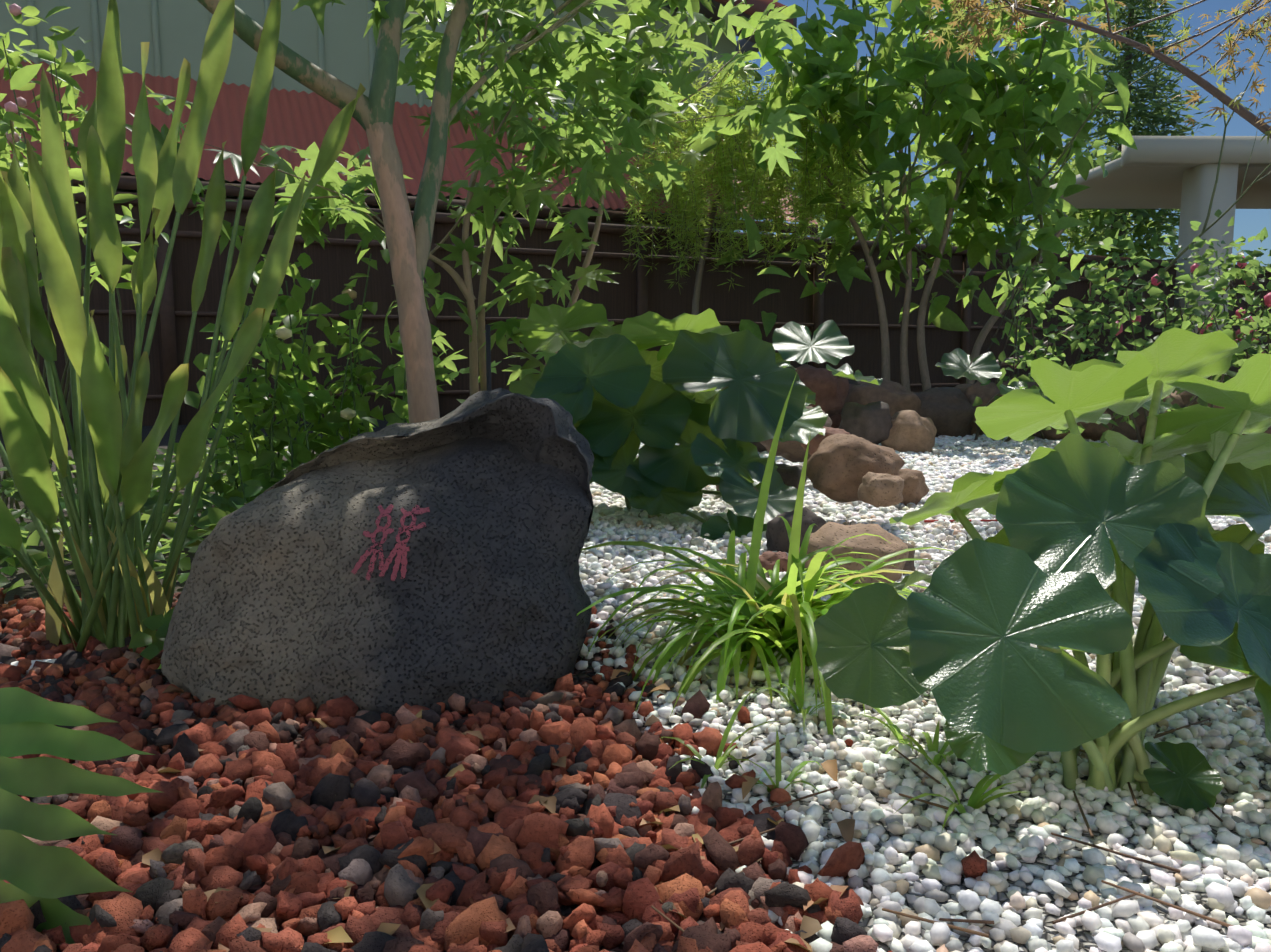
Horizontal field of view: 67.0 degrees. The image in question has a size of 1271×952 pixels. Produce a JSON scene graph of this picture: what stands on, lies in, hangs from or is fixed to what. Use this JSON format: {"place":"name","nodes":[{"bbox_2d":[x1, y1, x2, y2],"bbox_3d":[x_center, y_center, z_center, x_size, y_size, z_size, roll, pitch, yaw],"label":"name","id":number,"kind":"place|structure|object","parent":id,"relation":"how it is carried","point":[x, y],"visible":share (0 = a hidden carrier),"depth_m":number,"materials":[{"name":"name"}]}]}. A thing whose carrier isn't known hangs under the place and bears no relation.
{"place":"outdoors","nodes":[
{"label":"outdoors","id":0,"kind":"place"},
{"bbox_2d":[0,419,624,668],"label":"ground","id":1,"kind":"structure","parent":0,"point":[29,589],"depth_m":2.49,"materials":[{"name":"soil"}]},
{"bbox_2d":[0,687,160,944],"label":"lobed leaf","id":2,"kind":"object","parent":1,"relation":"on","point":[31,872],"visible":0.94,"depth_m":0.75,"materials":[{"name":"green plant"}]},
{"bbox_2d":[0,2,168,524],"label":"shrub","id":3,"kind":"object","parent":1,"relation":"on","point":[22,77],"depth_m":2.82,"materials":[{"name":"green plant"}]},
{"bbox_2d":[0,439,328,668],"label":"groundcover leaves","id":4,"kind":"object","parent":1,"relation":"on","point":[208,519],"visible":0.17,"depth_m":1.96,"materials":[{"name":"green plant"}]},
{"bbox_2d":[173,248,464,512],"bbox_3d":[-0.872,-0.208,2.577,0.862,0.863,0.730,0,7,-1],"label":"rose shrub","id":5,"kind":"object","parent":1,"relation":"on","point":[295,400],"depth_m":2.49,"materials":[{"name":"green plant"}]},
{"bbox_2d":[0,0,735,230],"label":"building wall siding","id":6,"kind":"object","parent":1,"relation":"on","point":[183,26],"visible":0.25,"depth_m":7.64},
{"bbox_2d":[27,0,711,229],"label":"building wall battens","id":7,"kind":"object","parent":6,"relation":"attached to","point":[96,36],"visible":0.1,"depth_m":7.64,"materials":[{"name":"grey wood"}]},
{"bbox_2d":[0,59,817,223],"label":"roof","id":8,"kind":"object","parent":6,"relation":"attached to","point":[302,120],"visible":0.31,"depth_m":7.45,"materials":[{"name":"red metal"}]},
{"bbox_2d":[161,388,593,715],"bbox_3d":[-0.346,0.117,1.402,0.634,0.472,0.439,-4,8,-27],"label":"boulder","id":9,"kind":"object","parent":1,"relation":"on","point":[487,597],"visible":0.96,"depth_m":1.31,"materials":[{"name":"grey stone"}]},
{"bbox_2d":[351,504,429,580],"bbox_3d":[-0.334,0.090,1.311,0.098,0.094,0.070,0,7,-1],"label":"carved inscription","id":10,"kind":"object","parent":9,"relation":"attached to","point":[403,549],"visible":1,"depth_m":1.30,"materials":[{"name":"red paint"}]},
{"bbox_2d":[19,644,779,951],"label":"pebbles","id":11,"kind":"object","parent":1,"relation":"on","point":[580,677],"depth_m":1.14,"materials":[{"name":"stone"}]},
{"bbox_2d":[0,659,55,674],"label":"pvc pipe","id":12,"kind":"object","parent":11,"relation":"on","point":[15,663],"visible":0.16,"depth_m":1.40,"materials":[{"name":"white plastic"}]},
{"bbox_2d":[0,588,709,732],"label":"lava rocks","id":13,"kind":"object","parent":11,"relation":"on","point":[125,675],"visible":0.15,"depth_m":1.28,"materials":[{"name":"brown stone"}]},
{"bbox_2d":[0,176,250,651],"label":"plant stems","id":14,"kind":"object","parent":13,"relation":"on","point":[114,586],"visible":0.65,"depth_m":1.53,"materials":[{"name":"green plant"}]},
{"bbox_2d":[0,0,365,650],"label":"strelitzia blades","id":15,"kind":"object","parent":13,"relation":"on","point":[33,432],"visible":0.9,"depth_m":1.50,"materials":[{"name":"green plant"}]},
{"bbox_2d":[0,709,891,951],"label":"lava rocks","id":16,"kind":"object","parent":11,"relation":"on","point":[526,841],"visible":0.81,"depth_m":0.87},
{"bbox_2d":[126,0,805,402],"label":"tree","id":17,"kind":"object","parent":1,"relation":"on","point":[530,286],"depth_m":3.05,"materials":[{"name":"green plant"}]},
{"bbox_2d":[197,0,746,422],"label":"flame tree","id":18,"kind":"object","parent":1,"relation":"on","point":[593,173],"depth_m":2.04,"materials":[{"name":"green plant"}]},
{"bbox_2d":[486,324,490,390],"bbox_3d":[-0.346,-0.088,2.287,0.010,0.540,0.012,0,7,-1],"label":"fence post","id":19,"kind":"object","parent":1,"relation":"on","point":[488,357],"visible":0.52,"depth_m":2.26,"materials":[{"name":"black wood"}]},
{"bbox_2d":[0,201,1270,429],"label":"fence","id":20,"kind":"object","parent":1,"relation":"on","point":[332,267],"visible":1,"depth_m":7.80,"materials":[{"name":"brown wood"}]},
{"bbox_2d":[559,330,728,522],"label":"plant stems","id":21,"kind":"object","parent":1,"relation":"on","point":[708,401],"visible":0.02,"depth_m":2.72,"materials":[{"name":"green plant"}]},
{"bbox_2d":[29,189,1270,424],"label":"fence rail posts","id":22,"kind":"object","parent":1,"relation":"on","point":[167,313],"visible":0.29,"depth_m":7.84,"materials":[{"name":"brown wood"}]},
{"bbox_2d":[509,299,827,542],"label":"farfugium leaves","id":23,"kind":"object","parent":1,"relation":"on","point":[698,361],"visible":0.88,"depth_m":2.67,"materials":[{"name":"green plant"}]},
{"bbox_2d":[139,669,1233,951],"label":"ground litter","id":24,"kind":"object","parent":1,"relation":"on","point":[809,925],"visible":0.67,"depth_m":0.86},
{"bbox_2d":[619,45,876,314],"bbox_3d":[0.989,-1.949,7.580,2.170,2.988,1.756,0,7,-1],"label":"weeping conifer","id":25,"kind":"object","parent":1,"relation":"on","point":[698,175],"depth_m":7.10,"materials":[{"name":"green plant"}]},
{"bbox_2d":[789,362,853,379],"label":"farfugium petioles","id":26,"kind":"object","parent":1,"relation":"on","point":[839,376],"visible":0.02,"depth_m":5.19,"materials":[{"name":"green plant"}]},
{"bbox_2d":[773,320,882,406],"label":"farfugium leaves","id":27,"kind":"object","parent":26,"relation":"on","point":[829,342],"visible":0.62,"depth_m":4.58,"materials":[{"name":"green plant"}]},
{"bbox_2d":[583,464,1270,951],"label":"white gravel bed","id":28,"kind":"object","parent":1,"relation":"on","point":[1087,942],"depth_m":0.90,"materials":[{"name":"white gravel"}]},
{"bbox_2d":[577,373,955,734],"bbox_3d":[0.196,0.100,1.465,0.657,0.522,0.629,-6,9,-38],"label":"daylily clump","id":29,"kind":"object","parent":28,"relation":"on","point":[753,610],"visible":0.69,"depth_m":1.41,"materials":[{"name":"green plant"}]},
{"bbox_2d":[660,655,1030,832],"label":"gravel weeds","id":30,"kind":"object","parent":28,"relation":"on","point":[976,799],"visible":0.6,"depth_m":1.04,"materials":[{"name":"green plant"}]},
{"bbox_2d":[590,434,1242,526],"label":"white pebbles","id":31,"kind":"object","parent":28,"relation":"on","point":[940,467],"visible":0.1,"depth_m":3.28,"materials":[{"name":"white gravel"}]},
{"bbox_2d":[575,517,1270,693],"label":"white pebbles","id":32,"kind":"object","parent":28,"relation":"on","point":[1217,677],"visible":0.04,"depth_m":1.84,"materials":[{"name":"white gravel"}]},
{"bbox_2d":[924,519,996,522],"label":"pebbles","id":33,"kind":"object","parent":32,"relation":"on","point":[983,520],"visible":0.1,"depth_m":2.62,"materials":[{"name":"white gravel"}]},
{"bbox_2d":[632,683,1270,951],"bbox_3d":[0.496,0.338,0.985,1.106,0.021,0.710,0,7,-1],"label":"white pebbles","id":34,"kind":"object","parent":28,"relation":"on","point":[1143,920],"visible":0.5,"depth_m":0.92,"materials":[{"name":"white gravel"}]},
{"bbox_2d":[686,665,987,878],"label":"red lava rocks","id":35,"kind":"object","parent":34,"relation":"on","point":[974,864],"visible":0.67,"depth_m":0.98,"materials":[{"name":"red stone"}]},
{"bbox_2d":[813,327,1270,811],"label":"plant leaves","id":36,"kind":"object","parent":28,"relation":"on","point":[972,621],"visible":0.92,"depth_m":1.02,"materials":[{"name":"green plant"}]},
{"bbox_2d":[886,380,1264,795],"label":"plant stems","id":37,"kind":"object","parent":28,"relation":"on","point":[1131,675],"visible":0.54,"depth_m":1.04,"materials":[{"name":"green plant"}]},
{"bbox_2d":[681,0,1270,390],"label":"tree","id":38,"kind":"object","parent":1,"relation":"on","point":[964,103],"depth_m":6.65,"materials":[{"name":"green plant"}]},
{"bbox_2d":[716,364,1270,595],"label":"rocks","id":39,"kind":"object","parent":1,"relation":"on","point":[849,459],"visible":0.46,"depth_m":3.35,"materials":[{"name":"brown stone"}]},
{"bbox_2d":[781,0,1216,259],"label":"distant tree","id":40,"kind":"object","parent":1,"relation":"on","point":[1102,230],"depth_m":17.87,"materials":[{"name":"green plant"}]},
{"bbox_2d":[900,0,1270,142],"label":"maple","id":41,"kind":"object","parent":1,"relation":"on","point":[962,17],"depth_m":3.13,"materials":[{"name":"green plant"}]},
{"bbox_2d":[973,209,1270,443],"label":"shrub","id":42,"kind":"object","parent":1,"relation":"on","point":[1252,267],"depth_m":5.15,"materials":[{"name":"green plant"}]},
{"bbox_2d":[1050,136,1270,382],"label":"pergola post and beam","id":43,"kind":"object","parent":1,"relation":"on","point":[1166,172],"visible":0.48,"depth_m":9.92,"materials":[{"name":"beige"}]},
{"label":"farfugium leaf stalks","id":44,"kind":"object","parent":1,"relation":"on","visible":0},
{"bbox_2d":[935,348,1171,423],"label":"farfugium leaves","id":45,"kind":"object","parent":44,"relation":"on","point":[984,368],"visible":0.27,"depth_m":4.57,"materials":[{"name":"green plant"}]},
{"bbox_2d":[2,176,817,234],"bbox_3d":[-2.706,-2.034,6.868,9.737,0.085,0.030,-3,8,-25],"label":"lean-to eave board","id":46,"kind":"object","parent":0,"point":[128,182],"visible":0.33,"depth_m":7.46,"materials":[{"name":"brown wood"}]},
{"bbox_2d":[664,0,796,53],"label":"roof","id":47,"kind":"structure","parent":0,"point":[714,17],"depth_m":9.16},
{"bbox_2d":[714,0,792,28],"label":"roof","id":48,"kind":"structure","parent":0,"point":[759,5],"depth_m":8.93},
{"bbox_2d":[734,0,1270,265],"label":"sky","id":49,"kind":"structure","parent":0,"point":[1248,223],"materials":[{"name":"blue"}]}
]}

